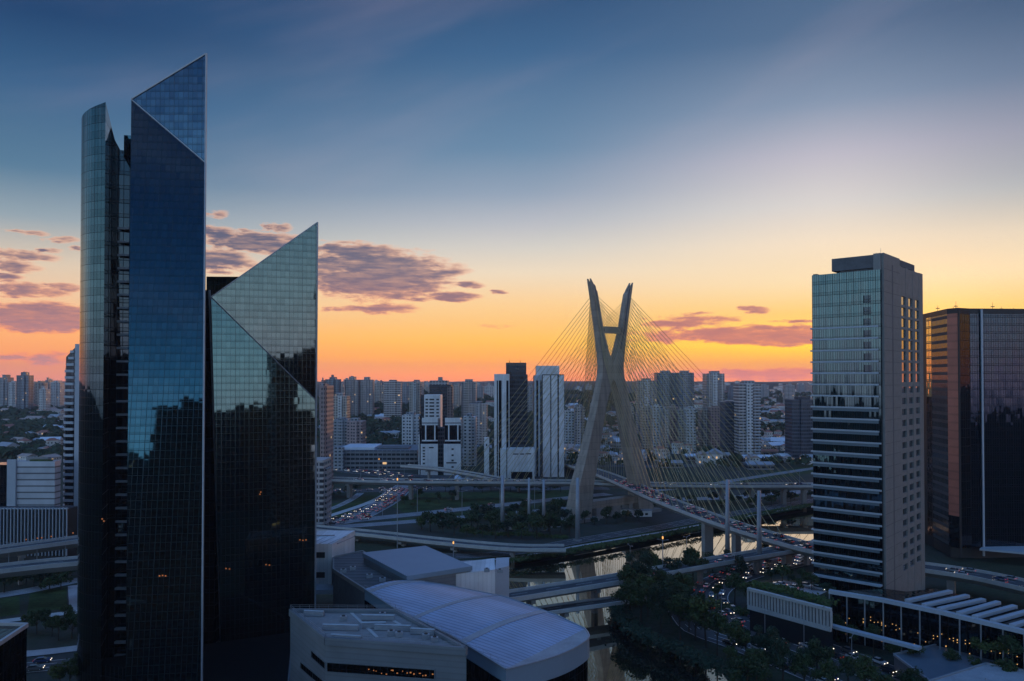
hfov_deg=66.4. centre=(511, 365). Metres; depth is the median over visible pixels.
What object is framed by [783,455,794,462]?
house
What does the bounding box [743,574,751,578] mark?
car
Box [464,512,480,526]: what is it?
tree
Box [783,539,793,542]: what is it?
car
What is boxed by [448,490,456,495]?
tree
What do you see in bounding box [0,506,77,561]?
finned building
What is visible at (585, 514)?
tree
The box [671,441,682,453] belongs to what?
house
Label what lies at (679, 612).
tree
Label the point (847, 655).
car
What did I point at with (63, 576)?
tree
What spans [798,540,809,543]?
car
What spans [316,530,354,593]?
white podium
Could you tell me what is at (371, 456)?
long low building
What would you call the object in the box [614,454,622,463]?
house
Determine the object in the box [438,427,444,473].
glass link
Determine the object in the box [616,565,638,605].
tree
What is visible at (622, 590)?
tree
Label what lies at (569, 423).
apartment block
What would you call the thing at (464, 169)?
sky
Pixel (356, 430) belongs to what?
apartment block
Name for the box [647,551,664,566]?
tree
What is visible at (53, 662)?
road
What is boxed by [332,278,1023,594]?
cable stayed bridge
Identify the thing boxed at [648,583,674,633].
tree
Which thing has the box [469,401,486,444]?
apartment block
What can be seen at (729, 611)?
car
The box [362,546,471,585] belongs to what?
plant room box
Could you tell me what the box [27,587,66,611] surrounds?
grass
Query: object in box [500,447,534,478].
white block
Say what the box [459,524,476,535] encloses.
tree
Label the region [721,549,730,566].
tree
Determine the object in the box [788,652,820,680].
tree
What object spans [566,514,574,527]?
tree
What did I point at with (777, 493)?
tree
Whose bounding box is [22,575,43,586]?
tree
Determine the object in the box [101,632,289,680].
dark podium
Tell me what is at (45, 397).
apartment tower
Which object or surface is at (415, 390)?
apartment tower
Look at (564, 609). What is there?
footbridge
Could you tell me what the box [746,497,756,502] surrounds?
tree
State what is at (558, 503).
tree
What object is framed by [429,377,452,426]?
office tower
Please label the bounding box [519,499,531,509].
tree
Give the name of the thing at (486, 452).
white pylon block
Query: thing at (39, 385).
apartment tower
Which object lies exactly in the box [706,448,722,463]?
house
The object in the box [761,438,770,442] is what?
house
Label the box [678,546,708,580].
tree
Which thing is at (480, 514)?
tree
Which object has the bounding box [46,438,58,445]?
house
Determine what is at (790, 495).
tree
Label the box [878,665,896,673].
car
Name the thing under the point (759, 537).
concrete pillar
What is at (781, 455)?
shed
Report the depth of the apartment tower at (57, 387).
1559.44 m
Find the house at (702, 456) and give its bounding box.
[695,451,706,463]
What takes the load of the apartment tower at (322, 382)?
on the ground at (670, 629)
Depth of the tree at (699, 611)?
234.66 m
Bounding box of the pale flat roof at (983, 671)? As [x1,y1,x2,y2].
[929,662,1023,680]
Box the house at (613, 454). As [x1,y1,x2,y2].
[607,451,615,460]
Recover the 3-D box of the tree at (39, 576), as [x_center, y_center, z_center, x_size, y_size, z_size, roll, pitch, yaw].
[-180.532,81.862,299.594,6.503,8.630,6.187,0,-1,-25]
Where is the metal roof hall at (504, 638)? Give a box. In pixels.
[364,580,589,680]
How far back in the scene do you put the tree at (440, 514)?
421.66 m
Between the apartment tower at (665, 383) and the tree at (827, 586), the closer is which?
the tree at (827, 586)
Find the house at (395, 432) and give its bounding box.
[392,430,399,437]
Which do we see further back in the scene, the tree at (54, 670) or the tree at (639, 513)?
the tree at (639, 513)
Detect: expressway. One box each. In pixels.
[335,507,565,527]
[357,493,611,521]
[691,554,895,680]
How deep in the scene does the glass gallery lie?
224.92 m
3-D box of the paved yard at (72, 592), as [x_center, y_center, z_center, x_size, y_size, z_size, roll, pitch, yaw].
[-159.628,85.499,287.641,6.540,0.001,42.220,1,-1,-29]
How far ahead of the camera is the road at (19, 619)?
262.64 m
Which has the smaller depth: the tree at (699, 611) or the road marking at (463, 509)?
the tree at (699, 611)
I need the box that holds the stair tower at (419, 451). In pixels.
[418,427,421,474]
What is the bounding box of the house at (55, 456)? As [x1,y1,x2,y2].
[39,453,61,459]
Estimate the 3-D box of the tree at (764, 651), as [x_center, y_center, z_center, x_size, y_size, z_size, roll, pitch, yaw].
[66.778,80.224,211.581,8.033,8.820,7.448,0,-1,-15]
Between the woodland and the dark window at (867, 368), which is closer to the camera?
the dark window at (867, 368)
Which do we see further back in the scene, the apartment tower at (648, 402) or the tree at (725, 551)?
the apartment tower at (648, 402)
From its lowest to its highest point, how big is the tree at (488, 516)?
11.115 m
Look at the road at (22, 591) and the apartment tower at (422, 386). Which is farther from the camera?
the apartment tower at (422, 386)
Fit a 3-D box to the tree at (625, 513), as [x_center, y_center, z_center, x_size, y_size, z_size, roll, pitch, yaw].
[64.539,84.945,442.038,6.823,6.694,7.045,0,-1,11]
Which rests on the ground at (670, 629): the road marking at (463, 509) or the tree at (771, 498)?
the tree at (771, 498)
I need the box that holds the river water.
[495,507,812,680]
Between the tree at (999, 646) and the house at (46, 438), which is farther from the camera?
the house at (46, 438)
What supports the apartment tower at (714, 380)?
on the ground at (670, 629)
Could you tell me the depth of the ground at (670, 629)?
389.73 m
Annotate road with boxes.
[0,578,76,597]
[0,610,76,621]
[26,658,71,672]
[27,645,76,656]
[330,485,415,525]
[331,491,391,515]
[331,493,362,509]
[333,487,609,491]
[334,470,465,478]
[446,499,812,557]
[600,463,742,466]
[654,467,812,490]
[668,611,842,680]
[683,490,811,500]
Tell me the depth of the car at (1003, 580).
277.57 m
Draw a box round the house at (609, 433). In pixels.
[608,432,618,441]
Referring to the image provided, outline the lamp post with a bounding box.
[397,476,397,547]
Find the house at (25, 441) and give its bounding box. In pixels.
[17,439,32,443]
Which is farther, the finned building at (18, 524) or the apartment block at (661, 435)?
the apartment block at (661, 435)
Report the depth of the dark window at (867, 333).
251.71 m
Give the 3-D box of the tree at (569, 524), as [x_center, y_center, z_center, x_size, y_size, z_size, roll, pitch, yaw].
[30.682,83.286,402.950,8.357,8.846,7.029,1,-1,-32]
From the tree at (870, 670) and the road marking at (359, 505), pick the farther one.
the road marking at (359, 505)
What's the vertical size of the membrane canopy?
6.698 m
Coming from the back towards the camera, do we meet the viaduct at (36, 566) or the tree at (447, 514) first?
the tree at (447, 514)
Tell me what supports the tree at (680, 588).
on the ground at (670, 629)
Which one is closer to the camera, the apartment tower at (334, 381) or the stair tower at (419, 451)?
the stair tower at (419, 451)
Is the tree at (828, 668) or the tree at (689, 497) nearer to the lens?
the tree at (828, 668)
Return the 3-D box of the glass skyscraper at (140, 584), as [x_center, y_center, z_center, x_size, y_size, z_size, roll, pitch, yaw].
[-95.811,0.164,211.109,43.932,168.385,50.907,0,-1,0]
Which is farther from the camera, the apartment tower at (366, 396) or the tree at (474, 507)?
the apartment tower at (366, 396)
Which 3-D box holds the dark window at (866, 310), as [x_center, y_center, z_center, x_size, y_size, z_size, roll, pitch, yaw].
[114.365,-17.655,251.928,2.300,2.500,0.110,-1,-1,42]
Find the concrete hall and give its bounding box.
[289,605,467,680]
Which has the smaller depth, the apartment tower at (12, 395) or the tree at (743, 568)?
the tree at (743, 568)
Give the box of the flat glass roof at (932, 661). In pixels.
[893,644,1021,680]
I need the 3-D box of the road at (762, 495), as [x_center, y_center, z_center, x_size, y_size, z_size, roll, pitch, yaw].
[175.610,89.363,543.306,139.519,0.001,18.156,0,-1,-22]
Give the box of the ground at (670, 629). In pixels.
[0,381,1023,680]
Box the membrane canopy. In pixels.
[454,475,478,478]
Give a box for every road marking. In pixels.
[340,492,390,513]
[358,494,606,521]
[454,499,812,557]
[672,617,841,680]
[694,559,892,680]
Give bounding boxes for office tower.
[421,394,441,426]
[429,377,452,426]
[494,360,527,476]
[533,366,563,476]
[923,302,1023,557]
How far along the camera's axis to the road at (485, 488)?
566.85 m
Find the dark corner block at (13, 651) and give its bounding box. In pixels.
[0,622,27,680]
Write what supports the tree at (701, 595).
on the ground at (670, 629)
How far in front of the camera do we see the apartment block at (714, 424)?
867.13 m
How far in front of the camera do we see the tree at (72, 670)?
204.99 m
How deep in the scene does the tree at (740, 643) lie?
223.71 m
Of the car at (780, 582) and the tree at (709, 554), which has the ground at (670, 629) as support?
the tree at (709, 554)
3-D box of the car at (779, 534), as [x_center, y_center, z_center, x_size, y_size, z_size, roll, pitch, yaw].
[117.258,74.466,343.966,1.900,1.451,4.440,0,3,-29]
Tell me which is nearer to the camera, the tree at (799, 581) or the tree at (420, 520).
the tree at (799, 581)
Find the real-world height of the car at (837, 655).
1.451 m
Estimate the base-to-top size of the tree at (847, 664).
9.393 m
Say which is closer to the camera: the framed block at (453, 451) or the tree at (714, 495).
the tree at (714, 495)
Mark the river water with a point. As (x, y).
(615, 654)
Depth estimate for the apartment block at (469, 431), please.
718.92 m
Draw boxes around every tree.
[0,577,11,591]
[3,576,23,587]
[20,615,28,622]
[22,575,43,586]
[26,609,49,634]
[31,573,49,588]
[38,577,61,590]
[42,608,50,628]
[42,615,58,636]
[47,658,70,680]
[50,572,73,588]
[50,615,65,640]
[58,663,78,680]
[59,604,76,625]
[60,613,76,638]
[63,570,76,574]
[66,652,77,665]
[400,495,408,500]
[415,516,426,528]
[416,487,424,499]
[420,509,439,531]
[436,510,447,519]
[437,517,446,533]
[444,512,455,518]
[446,515,460,534]
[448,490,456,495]
[457,517,468,527]
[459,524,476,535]
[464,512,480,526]
[466,502,481,521]
[469,511,483,523]
[478,503,494,520]
[483,510,499,521]
[489,517,505,538]
[501,516,515,536]
[504,507,515,513]
[509,503,519,511]
[517,506,534,517]
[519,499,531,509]
[525,513,538,531]
[528,514,548,538]
[542,509,562,534]
[545,504,556,512]
[547,498,566,511]
[551,518,567,533]
[557,508,572,517]
[564,519,574,534]
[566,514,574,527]
[580,510,590,523]
[590,516,597,524]
[600,506,611,523]
[610,582,633,613]
[612,511,621,518]
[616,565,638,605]
[619,577,639,610]
[621,510,631,520]
[623,551,653,575]
[625,580,652,625]
[634,509,643,517]
[636,573,662,616]
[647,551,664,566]
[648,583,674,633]
[649,566,675,588]
[660,577,693,616]
[663,557,681,569]
[674,595,698,631]
[675,571,696,587]
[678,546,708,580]
[680,607,708,640]
[684,592,716,622]
[685,495,696,500]
[689,593,720,647]
[702,610,728,655]
[704,552,714,572]
[707,492,717,502]
[709,584,722,599]
[718,618,750,645]
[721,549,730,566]
[722,645,743,666]
[724,555,748,573]
[725,572,745,604]
[726,654,772,680]
[729,493,734,505]
[734,495,742,502]
[736,626,752,649]
[739,583,749,598]
[745,647,771,680]
[745,648,770,677]
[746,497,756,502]
[751,624,779,651]
[761,490,770,496]
[763,568,777,580]
[764,494,776,504]
[766,634,800,680]
[770,490,780,499]
[773,564,793,581]
[786,492,795,498]
[787,574,794,580]
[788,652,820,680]
[792,578,804,590]
[796,635,834,669]
[797,567,808,580]
[805,572,819,589]
[814,658,839,680]
[818,582,834,595]
[833,613,844,641]
[835,654,856,680]
[839,624,859,646]
[852,653,880,680]
[863,624,881,653]
[875,673,895,680]
[883,640,904,653]
[896,666,927,680]
[907,645,925,653]
[942,647,961,659]
[968,654,981,664]
[969,636,987,652]
[978,639,1011,659]
[990,658,1017,671]
[997,632,1023,662]
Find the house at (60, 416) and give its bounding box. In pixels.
[47,414,63,421]
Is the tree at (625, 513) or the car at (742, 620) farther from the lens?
the tree at (625, 513)
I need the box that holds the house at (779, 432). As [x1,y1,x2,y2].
[774,430,781,434]
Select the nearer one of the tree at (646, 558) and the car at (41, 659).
the car at (41, 659)
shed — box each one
[658,460,682,467]
[684,454,695,460]
[727,455,770,462]
[743,461,774,469]
[761,449,777,454]
[774,453,789,459]
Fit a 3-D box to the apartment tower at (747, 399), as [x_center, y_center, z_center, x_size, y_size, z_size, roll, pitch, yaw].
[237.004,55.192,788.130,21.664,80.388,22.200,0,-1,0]
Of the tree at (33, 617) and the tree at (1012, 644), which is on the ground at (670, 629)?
the tree at (33, 617)
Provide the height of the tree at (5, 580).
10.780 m
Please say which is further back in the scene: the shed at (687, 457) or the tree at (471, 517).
the shed at (687, 457)
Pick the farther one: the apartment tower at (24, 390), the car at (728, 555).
the apartment tower at (24, 390)
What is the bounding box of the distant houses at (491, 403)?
[5,381,812,426]
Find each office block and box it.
[0,457,60,505]
[720,401,733,453]
[785,397,812,459]
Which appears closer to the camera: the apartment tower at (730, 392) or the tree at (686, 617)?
the tree at (686, 617)
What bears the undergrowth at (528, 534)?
on the ground at (670, 629)
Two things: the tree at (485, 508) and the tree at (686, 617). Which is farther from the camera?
the tree at (485, 508)
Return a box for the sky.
[0,0,1023,381]
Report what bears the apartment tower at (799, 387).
on the ground at (670, 629)
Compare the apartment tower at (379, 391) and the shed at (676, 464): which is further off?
the apartment tower at (379, 391)
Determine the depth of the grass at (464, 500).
525.23 m
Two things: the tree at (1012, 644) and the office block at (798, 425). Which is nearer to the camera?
the tree at (1012, 644)
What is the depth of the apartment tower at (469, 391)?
979.49 m
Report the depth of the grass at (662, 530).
409.74 m
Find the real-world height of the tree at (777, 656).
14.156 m
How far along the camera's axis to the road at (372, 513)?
484.69 m
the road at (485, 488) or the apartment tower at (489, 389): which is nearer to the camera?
the road at (485, 488)
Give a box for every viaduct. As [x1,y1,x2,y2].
[0,535,77,584]
[0,556,77,577]
[509,540,812,613]
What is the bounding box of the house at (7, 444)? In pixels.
[0,442,19,447]
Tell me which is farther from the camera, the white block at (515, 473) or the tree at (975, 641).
the white block at (515, 473)
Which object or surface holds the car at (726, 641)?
on the road at (711, 634)
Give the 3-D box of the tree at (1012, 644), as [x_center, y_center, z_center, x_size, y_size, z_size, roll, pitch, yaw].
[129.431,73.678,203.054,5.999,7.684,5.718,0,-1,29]
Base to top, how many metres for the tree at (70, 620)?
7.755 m
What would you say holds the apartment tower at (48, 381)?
on the ground at (670, 629)
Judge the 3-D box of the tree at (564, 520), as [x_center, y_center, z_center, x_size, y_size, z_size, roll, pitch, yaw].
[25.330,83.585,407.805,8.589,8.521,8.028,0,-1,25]
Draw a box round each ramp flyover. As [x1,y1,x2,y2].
[316,525,565,562]
[400,464,548,491]
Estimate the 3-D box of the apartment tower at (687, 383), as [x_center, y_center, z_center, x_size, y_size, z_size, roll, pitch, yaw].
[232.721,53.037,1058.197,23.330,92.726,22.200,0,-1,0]
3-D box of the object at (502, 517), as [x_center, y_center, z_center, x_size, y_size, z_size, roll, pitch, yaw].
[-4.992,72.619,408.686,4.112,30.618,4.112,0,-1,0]
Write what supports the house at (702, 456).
on the ground at (670, 629)
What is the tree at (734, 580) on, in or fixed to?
on the ground at (670, 629)
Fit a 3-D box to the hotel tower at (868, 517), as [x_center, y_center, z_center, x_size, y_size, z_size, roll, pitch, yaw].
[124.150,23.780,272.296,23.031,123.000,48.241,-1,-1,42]
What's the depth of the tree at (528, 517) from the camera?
409.67 m
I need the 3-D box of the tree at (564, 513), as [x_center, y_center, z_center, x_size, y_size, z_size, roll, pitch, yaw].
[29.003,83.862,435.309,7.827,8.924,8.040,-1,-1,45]
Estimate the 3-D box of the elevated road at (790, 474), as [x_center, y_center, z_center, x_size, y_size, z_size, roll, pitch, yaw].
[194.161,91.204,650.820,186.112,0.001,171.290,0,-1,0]
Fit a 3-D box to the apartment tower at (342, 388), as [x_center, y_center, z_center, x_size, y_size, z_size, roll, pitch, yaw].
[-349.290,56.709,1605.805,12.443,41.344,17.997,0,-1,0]
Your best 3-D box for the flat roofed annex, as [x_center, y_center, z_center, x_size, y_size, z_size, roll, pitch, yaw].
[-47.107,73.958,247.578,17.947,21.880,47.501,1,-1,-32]
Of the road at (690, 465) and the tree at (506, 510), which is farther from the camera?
the road at (690, 465)
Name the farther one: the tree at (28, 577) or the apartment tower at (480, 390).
the apartment tower at (480, 390)
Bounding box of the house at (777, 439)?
[770,437,784,442]
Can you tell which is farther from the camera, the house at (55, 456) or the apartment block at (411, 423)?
the apartment block at (411, 423)
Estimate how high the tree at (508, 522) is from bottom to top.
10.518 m
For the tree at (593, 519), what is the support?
on the ground at (670, 629)
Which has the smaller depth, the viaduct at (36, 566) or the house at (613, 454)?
the viaduct at (36, 566)
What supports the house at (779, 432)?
on the ground at (670, 629)
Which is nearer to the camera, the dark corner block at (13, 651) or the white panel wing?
the dark corner block at (13, 651)
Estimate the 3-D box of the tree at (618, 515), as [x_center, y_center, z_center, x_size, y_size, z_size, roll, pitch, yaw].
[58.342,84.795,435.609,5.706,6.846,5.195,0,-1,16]
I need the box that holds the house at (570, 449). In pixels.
[565,446,577,459]
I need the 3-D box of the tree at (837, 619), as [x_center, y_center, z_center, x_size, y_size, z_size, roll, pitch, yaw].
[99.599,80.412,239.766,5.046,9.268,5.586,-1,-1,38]
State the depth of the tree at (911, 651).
214.63 m
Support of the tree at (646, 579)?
on the ground at (670, 629)
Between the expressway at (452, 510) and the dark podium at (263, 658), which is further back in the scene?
the expressway at (452, 510)
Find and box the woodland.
[0,389,812,467]
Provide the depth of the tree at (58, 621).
240.71 m
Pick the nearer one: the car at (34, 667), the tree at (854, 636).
the car at (34, 667)
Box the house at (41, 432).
[36,430,47,434]
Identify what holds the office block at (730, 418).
on the ground at (670, 629)
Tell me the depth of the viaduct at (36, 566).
276.95 m
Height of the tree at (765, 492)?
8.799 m
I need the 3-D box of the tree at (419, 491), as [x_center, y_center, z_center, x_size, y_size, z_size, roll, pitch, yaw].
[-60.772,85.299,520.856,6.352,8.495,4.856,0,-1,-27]
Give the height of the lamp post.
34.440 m
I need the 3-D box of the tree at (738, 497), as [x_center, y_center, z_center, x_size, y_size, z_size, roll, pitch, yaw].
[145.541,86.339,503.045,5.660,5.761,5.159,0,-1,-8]
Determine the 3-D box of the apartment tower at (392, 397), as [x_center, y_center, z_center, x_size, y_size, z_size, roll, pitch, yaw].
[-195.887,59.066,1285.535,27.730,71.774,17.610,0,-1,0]
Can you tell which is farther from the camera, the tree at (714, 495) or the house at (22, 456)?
the house at (22, 456)
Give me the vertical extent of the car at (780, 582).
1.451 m
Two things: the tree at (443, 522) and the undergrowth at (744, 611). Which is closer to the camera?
the undergrowth at (744, 611)
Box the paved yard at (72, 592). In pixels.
[68,585,76,609]
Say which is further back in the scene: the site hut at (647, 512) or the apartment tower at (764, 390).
the apartment tower at (764, 390)
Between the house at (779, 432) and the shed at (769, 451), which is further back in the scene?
the house at (779, 432)
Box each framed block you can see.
[421,418,439,474]
[444,418,462,474]
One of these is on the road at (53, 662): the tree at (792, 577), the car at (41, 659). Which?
the car at (41, 659)
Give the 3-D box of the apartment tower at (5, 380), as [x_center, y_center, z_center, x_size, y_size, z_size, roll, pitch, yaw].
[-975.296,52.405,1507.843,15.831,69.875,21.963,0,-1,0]
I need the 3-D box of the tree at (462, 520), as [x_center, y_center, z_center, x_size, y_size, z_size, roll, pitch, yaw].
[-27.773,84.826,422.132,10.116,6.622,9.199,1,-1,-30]
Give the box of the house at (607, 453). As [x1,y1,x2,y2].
[599,451,608,462]
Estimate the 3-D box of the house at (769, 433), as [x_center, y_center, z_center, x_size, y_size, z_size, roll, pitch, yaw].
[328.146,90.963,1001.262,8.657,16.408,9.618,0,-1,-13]
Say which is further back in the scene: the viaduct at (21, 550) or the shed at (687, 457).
the shed at (687, 457)
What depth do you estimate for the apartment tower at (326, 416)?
521.78 m
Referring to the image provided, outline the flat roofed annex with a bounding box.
[333,550,393,608]
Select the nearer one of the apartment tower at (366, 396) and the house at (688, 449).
the house at (688, 449)
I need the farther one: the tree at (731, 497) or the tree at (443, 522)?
the tree at (731, 497)
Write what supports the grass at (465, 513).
on the ground at (670, 629)
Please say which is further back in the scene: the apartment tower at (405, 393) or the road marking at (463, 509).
the apartment tower at (405, 393)
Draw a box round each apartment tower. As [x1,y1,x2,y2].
[0,375,13,406]
[8,381,15,405]
[16,372,33,409]
[35,381,47,404]
[39,386,50,410]
[45,377,51,388]
[50,380,64,406]
[63,344,78,534]
[319,378,326,422]
[320,384,333,492]
[325,375,340,395]
[333,393,349,439]
[341,383,344,392]
[345,376,359,415]
[360,377,373,415]
[374,381,383,403]
[384,380,401,421]
[402,383,408,403]
[409,381,421,413]
[414,380,423,393]
[453,384,460,407]
[462,379,476,417]
[477,382,483,399]
[484,383,493,396]
[528,385,532,411]
[636,378,655,436]
[654,370,674,408]
[675,370,693,408]
[702,371,724,407]
[728,385,732,399]
[733,380,760,454]
[761,384,768,397]
[783,382,794,403]
[796,383,803,392]
[804,383,810,390]
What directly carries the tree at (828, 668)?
on the ground at (670, 629)
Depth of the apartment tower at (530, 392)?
1399.02 m
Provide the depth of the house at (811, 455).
736.58 m
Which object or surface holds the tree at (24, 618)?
on the ground at (670, 629)
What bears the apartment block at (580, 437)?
on the ground at (670, 629)
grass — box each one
[0,596,19,616]
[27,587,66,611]
[331,494,380,518]
[392,490,568,512]
[392,502,566,520]
[515,503,810,557]
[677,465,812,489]
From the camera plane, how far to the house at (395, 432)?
1047.90 m
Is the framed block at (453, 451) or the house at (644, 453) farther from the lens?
the house at (644, 453)
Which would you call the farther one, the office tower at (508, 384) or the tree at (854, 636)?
the office tower at (508, 384)
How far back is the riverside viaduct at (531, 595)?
281.90 m
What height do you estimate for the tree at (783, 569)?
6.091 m
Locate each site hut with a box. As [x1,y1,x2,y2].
[621,508,632,514]
[632,509,652,516]
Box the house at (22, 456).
[17,453,37,459]
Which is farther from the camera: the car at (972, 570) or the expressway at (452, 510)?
the expressway at (452, 510)
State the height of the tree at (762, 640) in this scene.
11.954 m
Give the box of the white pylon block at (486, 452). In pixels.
[484,437,488,473]
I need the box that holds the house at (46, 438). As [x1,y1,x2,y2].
[39,437,62,444]
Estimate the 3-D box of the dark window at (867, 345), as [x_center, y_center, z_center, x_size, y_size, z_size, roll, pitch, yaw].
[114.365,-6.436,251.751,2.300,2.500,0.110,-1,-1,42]
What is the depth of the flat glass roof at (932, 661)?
209.66 m
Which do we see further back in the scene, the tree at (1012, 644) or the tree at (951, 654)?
the tree at (951, 654)
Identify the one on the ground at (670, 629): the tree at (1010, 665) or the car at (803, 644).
the tree at (1010, 665)
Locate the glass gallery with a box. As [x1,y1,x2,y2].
[829,589,1023,668]
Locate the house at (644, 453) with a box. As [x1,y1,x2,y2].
[641,450,646,460]
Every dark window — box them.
[863,295,870,302]
[863,307,870,314]
[863,318,870,325]
[864,330,870,336]
[864,342,870,348]
[864,353,870,360]
[864,365,870,371]
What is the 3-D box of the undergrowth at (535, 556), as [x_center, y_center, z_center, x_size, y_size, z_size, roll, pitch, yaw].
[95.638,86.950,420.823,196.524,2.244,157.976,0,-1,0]
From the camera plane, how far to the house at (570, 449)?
769.74 m
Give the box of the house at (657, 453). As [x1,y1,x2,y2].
[654,446,666,460]
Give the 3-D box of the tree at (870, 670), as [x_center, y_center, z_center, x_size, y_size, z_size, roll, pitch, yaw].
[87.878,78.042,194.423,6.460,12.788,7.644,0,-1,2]
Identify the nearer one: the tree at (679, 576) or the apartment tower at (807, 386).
the tree at (679, 576)
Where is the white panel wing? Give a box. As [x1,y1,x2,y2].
[456,557,508,596]
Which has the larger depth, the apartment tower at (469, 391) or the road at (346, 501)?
the apartment tower at (469, 391)
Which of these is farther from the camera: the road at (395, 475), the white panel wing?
the road at (395, 475)
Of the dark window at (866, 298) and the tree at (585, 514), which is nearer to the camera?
the dark window at (866, 298)
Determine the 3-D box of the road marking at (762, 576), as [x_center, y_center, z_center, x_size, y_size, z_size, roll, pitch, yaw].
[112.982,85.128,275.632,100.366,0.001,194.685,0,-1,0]
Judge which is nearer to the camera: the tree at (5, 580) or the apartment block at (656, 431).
the tree at (5, 580)
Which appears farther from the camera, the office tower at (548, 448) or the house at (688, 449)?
the house at (688, 449)
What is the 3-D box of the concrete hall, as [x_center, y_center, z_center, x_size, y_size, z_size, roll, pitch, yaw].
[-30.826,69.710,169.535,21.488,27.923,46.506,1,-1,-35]
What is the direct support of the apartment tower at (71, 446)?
on the ground at (670, 629)
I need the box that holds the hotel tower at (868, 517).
[810,253,924,607]
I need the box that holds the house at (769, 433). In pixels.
[764,430,772,437]
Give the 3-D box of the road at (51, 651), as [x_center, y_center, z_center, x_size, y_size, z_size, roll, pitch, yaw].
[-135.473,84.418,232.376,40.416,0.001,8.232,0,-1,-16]
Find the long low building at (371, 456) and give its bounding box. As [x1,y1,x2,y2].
[333,444,417,470]
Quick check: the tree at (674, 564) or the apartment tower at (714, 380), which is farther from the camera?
the apartment tower at (714, 380)
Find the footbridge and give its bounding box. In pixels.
[535,596,646,617]
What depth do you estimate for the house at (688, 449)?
822.83 m
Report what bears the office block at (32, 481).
on the ground at (670, 629)
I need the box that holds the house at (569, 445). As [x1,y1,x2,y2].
[564,444,575,450]
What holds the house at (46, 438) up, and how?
on the ground at (670, 629)
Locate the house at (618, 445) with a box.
[610,438,620,447]
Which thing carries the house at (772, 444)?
on the ground at (670, 629)
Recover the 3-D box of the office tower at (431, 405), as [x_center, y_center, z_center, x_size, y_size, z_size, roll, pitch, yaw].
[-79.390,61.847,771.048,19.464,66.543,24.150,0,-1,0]
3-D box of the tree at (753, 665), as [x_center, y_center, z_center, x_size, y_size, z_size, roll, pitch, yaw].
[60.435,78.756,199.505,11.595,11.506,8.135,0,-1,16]
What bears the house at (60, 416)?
on the ground at (670, 629)
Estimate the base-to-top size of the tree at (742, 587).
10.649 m
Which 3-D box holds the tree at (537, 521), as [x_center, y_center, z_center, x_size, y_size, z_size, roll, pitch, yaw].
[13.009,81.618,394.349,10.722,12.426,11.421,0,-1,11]
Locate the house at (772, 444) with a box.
[763,442,784,449]
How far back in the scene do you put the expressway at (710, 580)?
290.49 m
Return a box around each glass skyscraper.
[77,53,206,680]
[203,222,317,643]
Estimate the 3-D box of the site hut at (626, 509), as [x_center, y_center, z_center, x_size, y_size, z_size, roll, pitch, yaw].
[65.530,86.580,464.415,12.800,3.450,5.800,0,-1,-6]
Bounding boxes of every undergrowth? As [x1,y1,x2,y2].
[464,530,568,538]
[509,503,812,562]
[605,603,765,680]
[716,601,839,642]
[739,580,839,607]
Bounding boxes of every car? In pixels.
[26,664,44,671]
[33,656,51,663]
[722,638,736,645]
[723,608,734,614]
[724,553,734,557]
[731,617,744,622]
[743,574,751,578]
[773,533,783,537]
[773,581,786,584]
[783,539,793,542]
[793,561,802,564]
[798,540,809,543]
[799,642,808,646]
[802,582,812,587]
[812,584,825,590]
[835,652,843,658]
[840,646,856,652]
[845,652,857,660]
[872,656,887,664]
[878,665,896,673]
[946,567,959,571]
[962,567,975,572]
[993,576,1007,580]
[994,579,1007,582]
[1004,575,1017,580]
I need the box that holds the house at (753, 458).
[744,454,759,460]
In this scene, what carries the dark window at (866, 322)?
in the hotel tower at (868, 517)
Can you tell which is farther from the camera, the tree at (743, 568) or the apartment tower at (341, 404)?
the apartment tower at (341, 404)
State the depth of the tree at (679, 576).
283.39 m
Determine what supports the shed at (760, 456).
on the ground at (670, 629)
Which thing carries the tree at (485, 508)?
on the ground at (670, 629)
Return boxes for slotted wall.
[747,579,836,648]
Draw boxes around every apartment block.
[316,457,331,525]
[334,417,350,446]
[347,418,365,444]
[402,412,420,444]
[463,413,476,465]
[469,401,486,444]
[564,409,573,443]
[573,405,584,444]
[640,405,650,449]
[650,404,661,450]
[660,407,669,448]
[667,405,677,449]
[676,408,683,443]
[683,406,695,451]
[698,408,708,449]
[708,405,719,448]
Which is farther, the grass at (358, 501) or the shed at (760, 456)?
the shed at (760, 456)
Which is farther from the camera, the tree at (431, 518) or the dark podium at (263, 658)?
the tree at (431, 518)
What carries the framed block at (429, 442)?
on the ground at (670, 629)
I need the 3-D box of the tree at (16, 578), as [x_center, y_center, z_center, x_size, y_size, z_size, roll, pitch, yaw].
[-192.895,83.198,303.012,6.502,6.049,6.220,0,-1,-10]
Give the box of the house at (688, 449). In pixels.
[682,443,691,453]
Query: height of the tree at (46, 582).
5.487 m
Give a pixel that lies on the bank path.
(613, 539)
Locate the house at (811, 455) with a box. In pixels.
[800,454,812,463]
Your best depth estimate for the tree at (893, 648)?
219.81 m
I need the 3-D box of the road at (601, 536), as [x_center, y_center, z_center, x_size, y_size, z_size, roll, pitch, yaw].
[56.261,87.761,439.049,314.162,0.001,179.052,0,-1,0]
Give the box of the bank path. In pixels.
[462,508,791,561]
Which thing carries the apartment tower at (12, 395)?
on the ground at (670, 629)
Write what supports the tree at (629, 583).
on the ground at (670, 629)
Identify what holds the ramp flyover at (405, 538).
on the ground at (670, 629)

